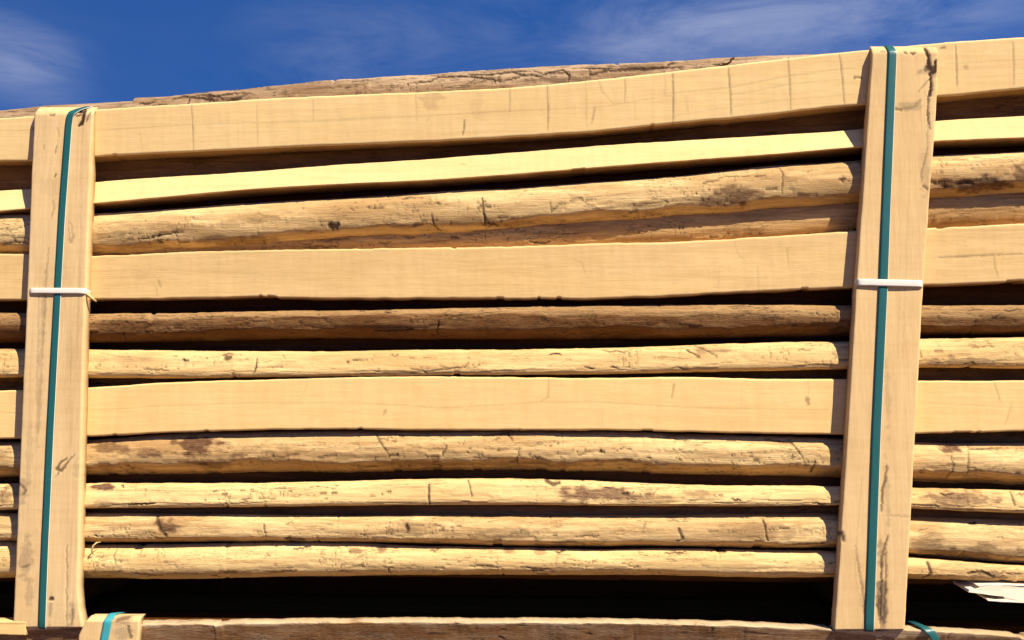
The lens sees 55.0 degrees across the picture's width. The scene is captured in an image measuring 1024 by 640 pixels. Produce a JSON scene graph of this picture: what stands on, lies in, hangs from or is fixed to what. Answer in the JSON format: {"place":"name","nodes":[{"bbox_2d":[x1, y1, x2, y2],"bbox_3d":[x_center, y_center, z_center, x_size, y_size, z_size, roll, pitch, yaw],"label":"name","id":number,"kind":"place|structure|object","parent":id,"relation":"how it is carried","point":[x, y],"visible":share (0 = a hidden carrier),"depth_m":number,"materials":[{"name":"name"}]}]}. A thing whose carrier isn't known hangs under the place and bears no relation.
{"place":"outdoors","nodes":[
{"label":"outdoors","id":0,"kind":"place"},
{"bbox_2d":[0,617,1023,639],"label":"bark plank","id":1,"kind":"object","parent":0,"point":[441,628],"visible":0.99,"depth_m":1.50,"materials":[{"name":"brown wood"}]},
{"bbox_2d":[0,617,27,634],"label":"sawn board","id":2,"kind":"object","parent":1,"relation":"on","point":[9,626],"visible":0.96,"depth_m":1.53,"materials":[{"name":"brown wood"}]},
{"bbox_2d":[13,107,98,627],"bbox_3d":[-0.726,0.063,1.582,0.120,0.838,0.021,0,-6,3],"label":"batten","id":3,"kind":"object","parent":1,"relation":"on","point":[65,607],"visible":1,"depth_m":1.57,"materials":[{"name":"brown wood"}]},
{"bbox_2d":[30,288,96,301],"bbox_3d":[-0.725,-0.040,1.591,0.107,0.023,0.023,0,-6,3],"label":"tie band","id":4,"kind":"object","parent":3,"relation":"attached to","point":[87,292],"visible":1,"depth_m":1.58,"materials":[{"name":"white plastic"}]},
{"bbox_2d":[38,106,92,628],"bbox_3d":[-0.708,0.076,1.753,0.041,0.853,0.369,0,-6,3],"label":"strap","id":5,"kind":"object","parent":3,"relation":"attached to","point":[53,383],"visible":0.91,"depth_m":1.57,"materials":[{"name":"teal plastic"}]},
{"bbox_2d":[79,614,145,639],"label":"batten","id":6,"kind":"object","parent":1,"relation":"on","point":[126,626],"visible":1,"depth_m":1.52,"materials":[{"name":"brown wood"}]},
{"bbox_2d":[100,612,124,639],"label":"strap","id":7,"kind":"object","parent":6,"relation":"attached to","point":[106,628],"visible":1,"depth_m":1.52,"materials":[{"name":"plastic"}]},
{"bbox_2d":[831,46,937,629],"bbox_3d":[0.578,0.013,1.519,0.193,0.906,0.022,0,-6,3],"label":"batten","id":8,"kind":"object","parent":1,"relation":"on","point":[915,101],"visible":1,"depth_m":1.51,"materials":[{"name":"brown wood"}]},
{"bbox_2d":[0,541,1023,583],"bbox_3d":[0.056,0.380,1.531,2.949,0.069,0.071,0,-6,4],"label":"peeled pole","id":9,"kind":"object","parent":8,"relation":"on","point":[213,560],"visible":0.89,"depth_m":1.53,"materials":[{"name":"brown wood"}]},
{"bbox_2d":[0,512,1023,564],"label":"peeled pole","id":10,"kind":"object","parent":9,"relation":"on","point":[1001,541],"visible":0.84,"depth_m":1.53,"materials":[{"name":"brown wood"}]},
{"bbox_2d":[0,478,1023,512],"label":"peeled pole","id":11,"kind":"object","parent":10,"relation":"on","point":[489,491],"visible":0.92,"depth_m":1.53,"materials":[{"name":"brown wood"}]},
{"bbox_2d":[0,505,1023,519],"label":"pole","id":12,"kind":"object","parent":9,"relation":"on","point":[494,510],"visible":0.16,"depth_m":1.56,"materials":[{"name":"brown wood"}]},
{"bbox_2d":[0,469,1023,489],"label":"pole","id":13,"kind":"object","parent":12,"relation":"on","point":[606,476],"visible":0.2,"depth_m":1.58,"materials":[{"name":"brown wood"}]},
{"bbox_2d":[0,430,1023,484],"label":"peeled pole","id":14,"kind":"object","parent":13,"relation":"on","point":[346,451],"visible":0.87,"depth_m":1.55,"materials":[{"name":"brown wood"}]},
{"bbox_2d":[0,376,1023,438],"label":"sawn board","id":15,"kind":"object","parent":14,"relation":"on","point":[735,405],"visible":0.91,"depth_m":1.55,"materials":[{"name":"brown wood"}]},
{"bbox_2d":[0,337,1023,378],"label":"peeled pole","id":16,"kind":"object","parent":15,"relation":"on","point":[999,352],"visible":0.89,"depth_m":1.55,"materials":[{"name":"brown wood"}]},
{"bbox_2d":[0,304,1023,343],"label":"bark pole","id":17,"kind":"object","parent":16,"relation":"on","point":[710,321],"visible":0.93,"depth_m":1.56,"materials":[{"name":"brown wood"}]},
{"bbox_2d":[0,224,1023,301],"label":"sawn board","id":18,"kind":"object","parent":17,"relation":"on","point":[974,256],"visible":0.98,"depth_m":1.56,"materials":[{"name":"beige wood"}]},
{"bbox_2d":[4,194,1023,255],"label":"bark pole","id":19,"kind":"object","parent":18,"relation":"on","point":[994,209],"visible":0.34,"depth_m":1.58,"materials":[{"name":"brown wood"}]},
{"bbox_2d":[0,152,1023,253],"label":"peeled pole","id":20,"kind":"object","parent":19,"relation":"on","point":[805,185],"visible":0.8,"depth_m":1.58,"materials":[{"name":"brown wood"}]},
{"bbox_2d":[0,116,1023,214],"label":"sawn board","id":21,"kind":"object","parent":20,"relation":"on","point":[619,159],"visible":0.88,"depth_m":1.59,"materials":[{"name":"brown wood"}]},
{"bbox_2d":[0,428,1023,442],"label":"pole","id":22,"kind":"object","parent":13,"relation":"on","point":[993,437],"depth_m":1.57,"materials":[{"name":"brown wood"}]},
{"bbox_2d":[0,366,1023,390],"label":"pole","id":23,"kind":"object","parent":22,"relation":"on","point":[967,373],"visible":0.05,"depth_m":1.59,"materials":[{"name":"brown wood"}]},
{"bbox_2d":[0,335,1023,351],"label":"pole","id":24,"kind":"object","parent":23,"relation":"on","point":[321,344],"visible":0.04,"depth_m":1.63,"materials":[{"name":"brown wood"}]},
{"bbox_2d":[0,283,1023,313],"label":"pole","id":25,"kind":"object","parent":24,"relation":"on","point":[1005,294],"visible":0.11,"depth_m":1.61,"materials":[{"name":"brown wood"}]},
{"bbox_3d":[0.049,-0.123,1.686,2.924,0.170,0.100,0,-6,3],"label":"inner pole","id":26,"kind":"object","parent":25,"relation":"on","visible":0},
{"bbox_2d":[94,147,1023,212],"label":"pole","id":27,"kind":"object","parent":26,"relation":"on","point":[633,176],"visible":0.09,"depth_m":1.65,"materials":[{"name":"brown wood"}]},
{"bbox_2d":[0,96,1023,190],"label":"pole","id":28,"kind":"object","parent":27,"relation":"on","point":[15,177],"visible":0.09,"depth_m":1.65,"materials":[{"name":"brown wood"}]},
{"bbox_2d":[0,53,831,117],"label":"weathered plank","id":29,"kind":"object","parent":28,"relation":"on","point":[23,112],"visible":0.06,"depth_m":1.71,"materials":[{"name":"brown wood"}]},
{"bbox_2d":[132,59,725,106],"bbox_3d":[-0.145,-0.376,1.675,0.998,0.115,0.070,0,-6,3],"label":"bark plank","id":30,"kind":"object","parent":28,"relation":"on","point":[500,78],"visible":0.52,"depth_m":1.64,"materials":[{"name":"brown wood"}]},
{"bbox_2d":[0,37,1023,165],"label":"sawn board","id":31,"kind":"object","parent":28,"relation":"on","point":[823,84],"visible":0.98,"depth_m":1.59,"materials":[{"name":"brown wood"}]},
{"bbox_2d":[722,57,734,64],"bbox_3d":[0.354,-0.424,1.613,0.022,0.014,0.007,-2,-6,21],"label":"twig stub","id":32,"kind":"object","parent":31,"relation":"on","point":[730,61],"visible":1,"depth_m":1.61,"materials":[{"name":"brown wood"}]},
{"bbox_2d":[864,46,896,631],"bbox_3d":[0.576,0.026,1.691,0.082,0.920,0.369,0,-6,3],"label":"strap","id":33,"kind":"object","parent":8,"relation":"attached to","point":[879,362],"visible":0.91,"depth_m":1.50,"materials":[{"name":"teal plastic"}]},
{"bbox_2d":[854,279,921,286],"bbox_3d":[0.583,-0.055,1.523,0.101,0.016,0.023,0,-6,3],"label":"tie band","id":34,"kind":"object","parent":8,"relation":"attached to","point":[889,282],"visible":1,"depth_m":1.51,"materials":[{"name":"white plastic"}]},
{"bbox_2d":[906,621,939,639],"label":"strap","id":35,"kind":"object","parent":1,"relation":"attached to","point":[931,633],"visible":1,"depth_m":1.46,"materials":[{"name":"teal plastic"}]},
{"bbox_2d":[953,580,1023,602],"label":"splintered board","id":36,"kind":"object","parent":1,"relation":"on","point":[1004,591],"visible":0.92,"depth_m":1.47,"materials":[{"name":"white wood"}]},
{"bbox_2d":[0,0,1023,110],"label":"sky","id":37,"kind":"structure","parent":0,"point":[53,52],"materials":[{"name":"blue"}]},
{"label":"ground","id":38,"kind":"structure","parent":0,"visible":0},
{"bbox_2d":[0,608,1023,633],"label":"plank","id":39,"kind":"object","parent":38,"relation":"on","point":[1014,625],"visible":0.14,"depth_m":1.60,"materials":[{"name":"brown wood"}]}
]}

